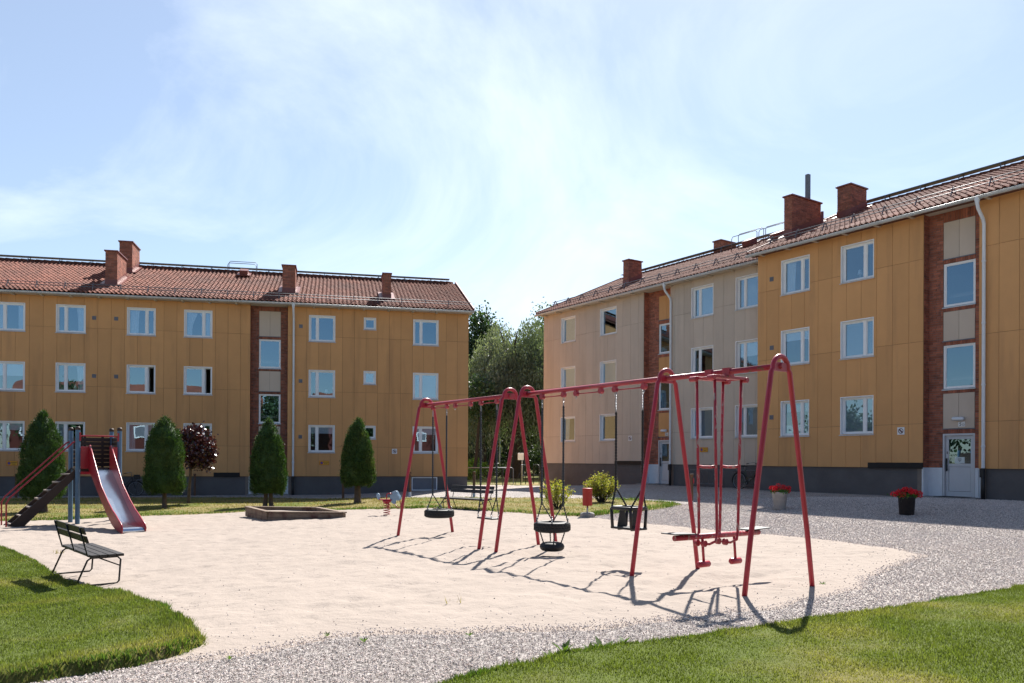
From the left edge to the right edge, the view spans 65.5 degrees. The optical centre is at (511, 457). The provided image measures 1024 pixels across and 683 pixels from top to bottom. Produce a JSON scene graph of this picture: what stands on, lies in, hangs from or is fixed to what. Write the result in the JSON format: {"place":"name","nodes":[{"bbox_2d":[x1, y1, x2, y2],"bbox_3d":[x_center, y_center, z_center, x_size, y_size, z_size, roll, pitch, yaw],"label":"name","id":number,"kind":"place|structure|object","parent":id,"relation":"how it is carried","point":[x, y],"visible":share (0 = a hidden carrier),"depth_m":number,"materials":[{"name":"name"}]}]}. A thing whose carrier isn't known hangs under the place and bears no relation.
{"place":"outdoors","nodes":[
{"label":"outdoors","id":0,"kind":"place"},
{"bbox_2d":[0,544,208,682],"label":"lawn","id":1,"kind":"structure","parent":0,"point":[71,671],"depth_m":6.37,"materials":[{"name":"green plant"}]},
{"bbox_2d":[52,520,123,585],"bbox_3d":[-6.006,1.312,11.216,0.566,0.792,1.720,0,0,-41],"label":"park bench","id":2,"kind":"object","parent":1,"relation":"on","point":[92,551],"visible":0.98,"depth_m":10.97,"materials":[{"name":"green wood"}]},
{"bbox_2d":[124,472,143,495],"bbox_3d":[-17.910,1.218,36.645,1.801,1.129,0.592,0,0,-18],"label":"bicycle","id":3,"kind":"object","parent":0,"point":[135,477],"visible":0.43,"depth_m":36.74,"materials":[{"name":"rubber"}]},
{"bbox_2d":[0,496,681,520],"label":"lawn","id":4,"kind":"structure","parent":0,"point":[620,502],"depth_m":27.26,"materials":[{"name":"green plant"}]},
{"bbox_2d":[15,408,67,511],"bbox_3d":[-14.805,0.150,25.112,1.502,3.437,1.484,0,0,5],"label":"conifer","id":5,"kind":"object","parent":4,"relation":"on","point":[41,443],"visible":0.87,"depth_m":24.72,"materials":[{"name":"green plant"}]},
{"bbox_2d":[141,415,187,507],"bbox_3d":[-12.028,0.189,27.540,1.561,3.396,1.497,0,0,4],"label":"conifer","id":6,"kind":"object","parent":4,"relation":"on","point":[164,473],"visible":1,"depth_m":27.15,"materials":[{"name":"green plant"}]},
{"bbox_2d":[179,421,218,502],"bbox_3d":[-12.014,0.220,30.198,1.817,3.273,1.767,0,0,0],"label":"maple tree","id":7,"kind":"object","parent":4,"relation":"on","point":[195,457],"visible":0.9,"depth_m":29.91,"materials":[{"name":"purple plant"}]},
{"bbox_2d":[248,417,288,505],"bbox_3d":[-8.694,0.207,28.443,1.468,3.380,1.527,0,0,26],"label":"conifer","id":8,"kind":"object","parent":4,"relation":"on","point":[268,469],"visible":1,"depth_m":28.05,"materials":[{"name":"green plant"}]},
{"bbox_2d":[339,417,376,502],"bbox_3d":[-5.625,0.124,29.019,1.456,3.288,1.416,0,0,-18],"label":"conifer","id":9,"kind":"object","parent":4,"relation":"on","point":[358,467],"visible":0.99,"depth_m":28.66,"materials":[{"name":"green plant"}]},
{"bbox_2d":[440,485,494,510],"bbox_3d":[-1.314,1.194,23.547,1.780,0.727,0.566,0,0,42],"label":"park bench","id":10,"kind":"object","parent":4,"relation":"on","point":[466,488],"visible":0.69,"depth_m":23.65,"materials":[{"name":"brown wood"}]},
{"bbox_2d":[539,478,575,508],"bbox_3d":[1.360,1.073,23.654,1.122,1.028,0.946,0,0,0],"label":"shrub","id":11,"kind":"object","parent":4,"relation":"on","point":[556,493],"visible":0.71,"depth_m":23.61,"materials":[{"name":"green plant"}]},
{"bbox_2d":[580,488,594,517],"bbox_3d":[1.954,1.186,20.637,0.370,0.807,0.370,0,0,-22],"label":"litter bin","id":12,"kind":"object","parent":4,"relation":"on","point":[587,498],"visible":0.96,"depth_m":20.53,"materials":[{"name":"metal"}]},
{"bbox_2d":[583,470,620,501],"bbox_3d":[3.043,1.006,27.015,1.270,1.151,1.203,0,0,25],"label":"shrub","id":13,"kind":"object","parent":4,"relation":"on","point":[603,490],"visible":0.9,"depth_m":26.89,"materials":[{"name":"green plant"}]},
{"bbox_2d":[0,508,929,663],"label":"sand","id":14,"kind":"structure","parent":0,"point":[182,562],"depth_m":10.85,"materials":[{"name":"beige sand"}]},
{"bbox_2d":[0,426,146,533],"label":"slide tower","id":15,"kind":"structure","parent":14,"relation":"on","point":[123,514],"depth_m":20.60,"materials":[{"name":"red metal"}]},
{"bbox_2d":[244,506,346,520],"bbox_3d":[-6.086,1.563,22.118,1.826,0.288,3.841,0,0,-31],"label":"sandbox","id":16,"kind":"object","parent":14,"relation":"on","point":[268,513],"visible":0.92,"depth_m":21.05,"materials":[{"name":"brown wood"}]},
{"bbox_2d":[376,491,401,514],"bbox_3d":[-3.303,1.228,21.340,0.687,0.698,0.320,0,0,8],"label":"spring rocker","id":17,"kind":"object","parent":14,"relation":"on","point":[395,496],"visible":0.98,"depth_m":21.27,"materials":[{"name":"plastic"}]},
{"bbox_2d":[397,387,539,548],"bbox_3d":[-0.863,0.233,14.604,1.329,2.840,2.980,0,0,-35],"label":"swing stand","id":18,"kind":"object","parent":14,"relation":"on","point":[502,397],"visible":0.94,"depth_m":13.76,"materials":[{"name":"red paint"}]},
{"bbox_2d":[424,410,453,517],"bbox_3d":[-1.399,0.124,15.369,0.580,2.061,0.580,0,0,-35],"label":"tyre swing","id":19,"kind":"object","parent":18,"relation":"hanging from","point":[438,512],"visible":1,"depth_m":15.17,"materials":[{"name":"rubber"}]},
{"bbox_2d":[477,406,498,519],"bbox_3d":[-0.411,0.083,13.960,0.190,1.981,0.546,0,0,-35],"label":"flat swing","id":20,"kind":"object","parent":18,"relation":"hanging from","point":[491,517],"visible":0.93,"depth_m":14.02,"materials":[{"name":"metal"}]},
{"bbox_2d":[494,354,814,595],"bbox_3d":[1.639,0.237,11.033,1.329,2.840,4.960,0,0,-35],"label":"swing stand","id":21,"kind":"object","parent":14,"relation":"on","point":[772,367],"visible":0.96,"depth_m":10.21,"materials":[{"name":"red paint"}]},
{"bbox_2d":[534,399,570,551],"bbox_3d":[0.632,0.278,12.469,0.580,2.361,0.581,0,0,-35],"label":"tyre swing","id":22,"kind":"object","parent":21,"relation":"hanging from","point":[554,526],"visible":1,"depth_m":12.29,"materials":[{"name":"rubber"}]},
{"bbox_2d":[610,390,647,530],"bbox_3d":[1.623,0.024,11.058,0.392,1.967,0.569,0,0,-35],"label":"cradle swing","id":23,"kind":"object","parent":21,"relation":"hanging from","point":[622,524],"visible":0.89,"depth_m":10.98,"materials":[{"name":"rubber"}]},
{"bbox_2d":[661,367,770,567],"bbox_3d":[2.533,0.119,9.760,1.759,2.410,0.390,0,0,-35],"label":"glider swing","id":24,"kind":"object","parent":21,"relation":"hanging from","point":[726,377],"visible":0.98,"depth_m":9.74,"materials":[{"name":"red paint"}]},
{"bbox_2d":[467,469,543,485],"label":"park lawn","id":25,"kind":"structure","parent":0,"point":[510,481],"depth_m":52.80,"materials":[{"name":"green plant"}]},
{"bbox_2d":[467,464,476,479],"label":"bush","id":26,"kind":"object","parent":25,"relation":"on","point":[470,471],"visible":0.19,"depth_m":57.24,"materials":[{"name":"green plant"}]},
{"bbox_2d":[468,458,489,478],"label":"bush","id":27,"kind":"object","parent":25,"relation":"on","point":[483,471],"visible":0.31,"depth_m":59.65,"materials":[{"name":"green plant"}]},
{"bbox_2d":[468,420,501,476],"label":"young tree","id":28,"kind":"object","parent":25,"relation":"on","point":[484,455],"depth_m":65.90,"materials":[{"name":"green plant"}]},
{"bbox_2d":[468,367,505,478],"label":"young tree","id":29,"kind":"object","parent":25,"relation":"on","point":[477,383],"visible":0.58,"depth_m":58.21,"materials":[{"name":"green plant"}]},
{"bbox_2d":[471,391,507,477],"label":"young tree","id":30,"kind":"object","parent":25,"relation":"on","point":[492,438],"visible":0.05,"depth_m":61.84,"materials":[{"name":"green plant"}]},
{"bbox_2d":[468,444,512,469],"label":"bush","id":31,"kind":"object","parent":25,"relation":"on","point":[470,456],"visible":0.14,"depth_m":75.39,"materials":[{"name":"green plant"}]},
{"bbox_2d":[468,419,512,458],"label":"poplar tree","id":32,"kind":"object","parent":25,"relation":"on","point":[470,444],"visible":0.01,"depth_m":77.15,"materials":[{"name":"green plant"}]},
{"bbox_2d":[468,300,513,475],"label":"poplar tree","id":33,"kind":"object","parent":25,"relation":"on","point":[482,326],"visible":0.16,"depth_m":69.27,"materials":[{"name":"green plant"}]},
{"bbox_2d":[469,421,538,463],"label":"distant wood","id":34,"kind":"object","parent":25,"relation":"on","point":[507,448],"depth_m":104.79,"materials":[{"name":"green plant"}]},
{"bbox_2d":[468,313,543,478],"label":"willow tree","id":35,"kind":"object","parent":25,"relation":"on","point":[499,363],"visible":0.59,"depth_m":59.60,"materials":[{"name":"green plant"}]},
{"bbox_2d":[486,461,526,477],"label":"bush","id":36,"kind":"object","parent":25,"relation":"on","point":[499,471],"visible":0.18,"depth_m":65.21,"materials":[{"name":"green plant"}]},
{"bbox_2d":[487,365,538,456],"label":"poplar tree","id":37,"kind":"object","parent":25,"relation":"on","point":[505,447],"visible":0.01,"depth_m":82.98,"materials":[{"name":"green plant"}]},
{"bbox_2d":[500,446,540,474],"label":"bush","id":38,"kind":"object","parent":25,"relation":"on","point":[531,461],"visible":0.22,"depth_m":71.76,"materials":[{"name":"green plant"}]},
{"bbox_2d":[515,464,525,484],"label":"gate barrier","id":39,"kind":"object","parent":25,"relation":"on","point":[521,475],"visible":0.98,"depth_m":46.43,"materials":[{"name":"black metal"}]},
{"bbox_2d":[501,415,540,462],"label":"poplar tree","id":40,"kind":"object","parent":25,"relation":"on","point":[531,442],"visible":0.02,"depth_m":79.80,"materials":[{"name":"green plant"}]},
{"bbox_2d":[518,297,551,454],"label":"poplar tree","id":41,"kind":"object","parent":25,"relation":"on","point":[541,327],"visible":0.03,"depth_m":66.70,"materials":[{"name":"green plant"}]},
{"bbox_2d":[531,460,543,476],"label":"bush","id":42,"kind":"object","parent":25,"relation":"on","point":[536,470],"visible":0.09,"depth_m":60.05,"materials":[{"name":"green plant"}]},
{"bbox_2d":[0,484,1023,682],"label":"gravel yard","id":43,"kind":"structure","parent":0,"point":[672,493],"depth_m":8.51,"materials":[{"name":"grey gravel"}]},
{"bbox_2d":[0,240,474,495],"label":"ochre house","id":44,"kind":"structure","parent":43,"relation":"on","point":[128,343],"depth_m":38.85,"materials":[{"name":"orange paint"}]},
{"bbox_2d":[6,461,17,465],"bbox_3d":[-22.657,0.251,36.089,0.470,0.210,0.017,0,0,-12],"label":"parking sign","id":45,"kind":"object","parent":44,"relation":"attached to","point":[11,463],"visible":1,"depth_m":36.08,"materials":[{"name":"metal"}]},
{"bbox_2d":[0,421,24,450],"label":"window","id":46,"kind":"structure","parent":44,"relation":"in","point":[4,425],"depth_m":36.17,"materials":[{"name":"glass"}]},
{"bbox_2d":[0,361,25,391],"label":"window","id":47,"kind":"structure","parent":44,"relation":"in","point":[7,368],"depth_m":36.20,"materials":[{"name":"white paint"}]},
{"bbox_2d":[0,302,25,331],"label":"window","id":48,"kind":"structure","parent":44,"relation":"in","point":[3,305],"depth_m":36.20,"materials":[{"name":"white paint"}]},
{"bbox_2d":[55,421,84,451],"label":"window","id":49,"kind":"structure","parent":44,"relation":"in","point":[62,427],"depth_m":36.70,"materials":[{"name":"white paint"}]},
{"bbox_2d":[55,363,85,392],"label":"window","id":50,"kind":"structure","parent":44,"relation":"in","point":[80,366],"depth_m":36.69,"materials":[{"name":"white paint"}]},
{"bbox_2d":[55,304,85,333],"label":"window","id":51,"kind":"structure","parent":44,"relation":"in","point":[81,309],"depth_m":36.69,"materials":[{"name":"white paint"}]},
{"bbox_2d":[125,422,154,451],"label":"window","id":52,"kind":"structure","parent":44,"relation":"in","point":[130,427],"depth_m":37.38,"materials":[{"name":"white paint"}]},
{"bbox_2d":[126,365,154,393],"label":"window","id":53,"kind":"structure","parent":44,"relation":"in","point":[147,370],"depth_m":37.38,"materials":[{"name":"white paint"}]},
{"bbox_2d":[126,307,155,336],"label":"window","id":54,"kind":"structure","parent":44,"relation":"in","point":[132,312],"depth_m":37.40,"materials":[{"name":"white paint"}]},
{"bbox_2d":[183,423,211,452],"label":"window","id":55,"kind":"structure","parent":44,"relation":"in","point":[184,424],"depth_m":37.94,"materials":[{"name":"white paint"}]},
{"bbox_2d":[183,366,212,395],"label":"window","id":56,"kind":"structure","parent":44,"relation":"in","point":[204,369],"depth_m":37.92,"materials":[{"name":"white paint"}]},
{"bbox_2d":[183,310,212,338],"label":"window","id":57,"kind":"structure","parent":44,"relation":"in","point":[190,316],"depth_m":37.96,"materials":[{"name":"white paint"}]},
{"bbox_2d":[258,394,280,423],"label":"window","id":58,"kind":"structure","parent":44,"relation":"in","point":[260,395],"depth_m":38.87,"materials":[{"name":"white paint"}]},
{"bbox_2d":[258,339,280,368],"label":"window","id":59,"kind":"structure","parent":44,"relation":"in","point":[260,367],"depth_m":38.87,"materials":[{"name":"white paint"}]},
{"bbox_2d":[308,425,334,452],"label":"window","id":60,"kind":"structure","parent":44,"relation":"in","point":[314,429],"depth_m":39.11,"materials":[{"name":"white paint"}]},
{"bbox_2d":[308,370,335,397],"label":"window","id":61,"kind":"structure","parent":44,"relation":"in","point":[317,372],"depth_m":39.09,"materials":[{"name":"white paint"}]},
{"bbox_2d":[308,315,335,342],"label":"window","id":62,"kind":"structure","parent":44,"relation":"in","point":[317,317],"depth_m":39.10,"materials":[{"name":"white paint"}]},
{"bbox_2d":[363,371,375,384],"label":"window","id":63,"kind":"structure","parent":44,"relation":"in","point":[369,376],"depth_m":39.66,"materials":[{"name":"blue glass"}]},
{"bbox_2d":[363,317,376,330],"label":"window","id":64,"kind":"structure","parent":44,"relation":"in","point":[374,319],"depth_m":39.61,"materials":[{"name":"white paint"}]},
{"bbox_2d":[365,426,375,439],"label":"window","id":65,"kind":"structure","parent":44,"relation":"in","point":[374,427],"depth_m":39.64,"materials":[{"name":"white paint"}]},
{"bbox_2d":[412,477,436,490],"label":"basement window","id":66,"kind":"structure","parent":44,"relation":"in","point":[418,483],"depth_m":40.23,"materials":[{"name":"grey glass"}]},
{"bbox_2d":[412,373,437,399],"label":"window","id":67,"kind":"structure","parent":44,"relation":"in","point":[425,385],"depth_m":40.29,"materials":[{"name":"blue glass"}]},
{"bbox_2d":[412,319,438,346],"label":"window","id":68,"kind":"structure","parent":44,"relation":"in","point":[420,322],"depth_m":40.20,"materials":[{"name":"white paint"}]},
{"bbox_2d":[413,426,438,453],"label":"window","id":69,"kind":"structure","parent":44,"relation":"in","point":[421,430],"depth_m":40.23,"materials":[{"name":"white paint"}]},
{"bbox_2d":[468,467,513,485],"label":"railing","id":70,"kind":"object","parent":43,"relation":"on","point":[492,477],"visible":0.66,"depth_m":44.95,"materials":[{"name":"grey metal"}]},
{"bbox_2d":[535,217,827,488],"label":"tan house","id":71,"kind":"structure","parent":43,"relation":"on","point":[691,315],"depth_m":38.59,"materials":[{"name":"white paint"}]},
{"bbox_2d":[560,416,574,442],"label":"window","id":72,"kind":"structure","parent":71,"relation":"in","point":[567,419],"depth_m":43.75,"materials":[{"name":"white paint"}]},
{"bbox_2d":[560,366,574,393],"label":"window","id":73,"kind":"structure","parent":71,"relation":"in","point":[567,373],"depth_m":43.57,"materials":[{"name":"beige glass"}]},
{"bbox_2d":[561,315,575,343],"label":"window","id":74,"kind":"structure","parent":71,"relation":"in","point":[568,324],"depth_m":43.59,"materials":[{"name":"beige glass"}]},
{"bbox_2d":[599,414,614,441],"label":"window","id":75,"kind":"structure","parent":71,"relation":"in","point":[601,435],"depth_m":41.12,"materials":[{"name":"glass"}]},
{"bbox_2d":[600,360,615,388],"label":"window","id":76,"kind":"structure","parent":71,"relation":"in","point":[607,368],"depth_m":40.85,"materials":[{"name":"beige glass"}]},
{"bbox_2d":[599,306,616,336],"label":"window","id":77,"kind":"structure","parent":71,"relation":"in","point":[602,311],"depth_m":41.11,"materials":[{"name":"white paint"}]},
{"bbox_2d":[658,383,668,410],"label":"window","id":78,"kind":"structure","parent":71,"relation":"in","point":[660,409],"depth_m":38.07,"materials":[{"name":"white paint"}]},
{"bbox_2d":[658,323,669,354],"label":"window","id":79,"kind":"structure","parent":71,"relation":"in","point":[660,353],"depth_m":38.08,"materials":[{"name":"white paint"}]},
{"bbox_2d":[660,442,668,483],"bbox_3d":[7.332,0.236,37.729,0.105,2.005,0.880,0,0,-34],"label":"door","id":80,"kind":"structure","parent":71,"relation":"in","point":[664,472],"depth_m":37.91,"materials":[{"name":"paint"}]},
{"bbox_2d":[691,407,712,438],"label":"window","id":81,"kind":"structure","parent":71,"relation":"in","point":[707,409],"depth_m":35.55,"materials":[{"name":"glass"}]},
{"bbox_2d":[691,345,712,372],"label":"window","id":82,"kind":"structure","parent":71,"relation":"in","point":[693,350],"depth_m":35.81,"materials":[{"name":"white paint"}]},
{"bbox_2d":[690,283,713,319],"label":"window","id":83,"kind":"structure","parent":71,"relation":"in","point":[694,290],"depth_m":35.64,"materials":[{"name":"white paint"}]},
{"bbox_2d":[735,404,756,437],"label":"window","id":84,"kind":"structure","parent":71,"relation":"in","point":[745,423],"depth_m":33.55,"materials":[{"name":"glass"}]},
{"bbox_2d":[734,338,757,374],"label":"window","id":85,"kind":"structure","parent":71,"relation":"in","point":[744,348],"depth_m":33.58,"materials":[{"name":"white paint"}]},
{"bbox_2d":[735,273,757,310],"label":"window","id":86,"kind":"structure","parent":71,"relation":"in","point":[747,278],"depth_m":33.58,"materials":[{"name":"white paint"}]},
{"bbox_2d":[690,474,693,501],"bbox_3d":[5.516,1.034,24.458,0.122,1.085,0.120,0,0,0],"label":"wooden post","id":87,"kind":"object","parent":43,"relation":"on","point":[691,480],"visible":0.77,"depth_m":24.41,"materials":[{"name":"brown wood"}]},
{"bbox_2d":[689,469,723,487],"bbox_3d":[8.482,0.913,34.577,0.205,0.827,1.984,0,0,-34],"label":"bike rack","id":88,"kind":"object","parent":43,"relation":"on","point":[708,474],"visible":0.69,"depth_m":34.35,"materials":[{"name":"grey metal"}]},
{"bbox_2d":[732,462,756,488],"bbox_3d":[9.700,0.752,32.553,0.592,1.129,1.801,0,0,-34],"label":"bicycle","id":89,"kind":"object","parent":43,"relation":"on","point":[745,477],"visible":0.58,"depth_m":32.71,"materials":[{"name":"metal"}]},
{"bbox_2d":[769,483,790,509],"bbox_3d":[7.624,1.097,22.668,0.579,0.763,0.556,0,0,-39],"label":"flower pot","id":90,"kind":"object","parent":43,"relation":"on","point":[779,496],"visible":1,"depth_m":22.54,"materials":[{"name":"white ceramic"}]},
{"bbox_2d":[745,155,1023,500],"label":"ochre wing","id":91,"kind":"structure","parent":43,"relation":"on","point":[915,329],"depth_m":27.12,"materials":[{"name":"wood"}]},
{"bbox_2d":[780,399,809,436],"bbox_3d":[10.797,-1.477,30.227,0.312,1.390,1.320,0,0,-34],"label":"window","id":92,"kind":"structure","parent":91,"relation":"in","point":[802,406],"depth_m":30.31,"materials":[{"name":"glass"}]},
{"bbox_2d":[781,327,809,365],"bbox_3d":[10.785,-4.187,30.216,0.250,1.390,1.320,0,0,-34],"label":"window","id":93,"kind":"structure","parent":91,"relation":"in","point":[801,334],"depth_m":30.28,"materials":[{"name":"white paint"}]},
{"bbox_2d":[781,254,809,295],"bbox_3d":[10.827,-6.897,30.242,0.322,1.370,1.320,0,0,-34],"label":"window","id":94,"kind":"structure","parent":91,"relation":"in","point":[788,267],"depth_m":30.55,"materials":[{"name":"white paint"}]},
{"bbox_2d":[839,395,873,435],"bbox_3d":[12.207,-1.475,28.109,0.250,1.390,1.330,0,0,-34],"label":"window","id":95,"kind":"structure","parent":91,"relation":"in","point":[850,423],"depth_m":28.27,"materials":[{"name":"glass"}]},
{"bbox_2d":[840,317,873,359],"bbox_3d":[12.220,-4.185,28.115,0.250,1.390,1.330,0,0,-34],"label":"window","id":96,"kind":"structure","parent":91,"relation":"in","point":[864,346],"depth_m":28.22,"materials":[{"name":"glass"}]},
{"bbox_2d":[839,239,874,284],"bbox_3d":[12.241,-6.894,28.127,0.271,1.370,1.330,0,0,-34],"label":"window","id":97,"kind":"structure","parent":91,"relation":"in","point":[844,249],"depth_m":28.19,"materials":[{"name":"white paint"}]},
{"bbox_2d":[897,427,904,434],"bbox_3d":[13.043,-0.899,26.713,0.015,0.250,0.250,0,0,-34],"label":"prohibition sign","id":98,"kind":"object","parent":91,"relation":"attached to","point":[900,430],"visible":1,"depth_m":26.70,"materials":[{"name":"white metal"}]},
{"bbox_2d":[942,343,975,390],"bbox_3d":[14.338,-2.905,25.522,0.150,1.460,1.050,0,0,-34],"label":"window","id":99,"kind":"structure","parent":91,"relation":"in","point":[946,388],"depth_m":25.58,"materials":[{"name":"white paint"}]},
{"bbox_2d":[942,259,975,308],"bbox_3d":[14.350,-5.560,25.528,0.150,1.450,1.050,0,0,-34],"label":"window","id":100,"kind":"structure","parent":91,"relation":"in","point":[972,260],"depth_m":25.51,"materials":[{"name":"white paint"}]},
{"bbox_2d":[946,435,972,496],"bbox_3d":[14.345,0.268,25.535,0.105,1.955,0.880,0,0,-34],"label":"door","id":101,"kind":"structure","parent":91,"relation":"in","point":[959,477],"depth_m":25.55,"materials":[{"name":"paint"}]},
{"bbox_2d":[887,487,922,514],"bbox_3d":[9.970,1.084,20.182,0.834,0.712,0.530,0,0,0],"label":"flower pot","id":102,"kind":"object","parent":43,"relation":"on","point":[906,503],"visible":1,"depth_m":20.04,"materials":[{"name":"black plastic"}]},
{"bbox_2d":[0,0,1023,343],"label":"sky","id":103,"kind":"structure","parent":0,"point":[513,153],"materials":[{"name":"blue"}]},
{"bbox_2d":[431,583,1023,682],"bbox_3d":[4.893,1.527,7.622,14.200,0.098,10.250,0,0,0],"label":"lawn front","id":104,"kind":"structure","parent":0,"point":[748,649],"depth_m":5.85,"materials":[{"name":"green plant"}]},
{"bbox_2d":[553,639,573,650],"bbox_3d":[0.388,1.436,6.034,0.171,0.089,0.142,0,0,-19],"label":"weed","id":105,"kind":"object","parent":104,"relation":"on","point":[565,645],"visible":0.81,"depth_m":6.08,"materials":[{"name":"green plant"}]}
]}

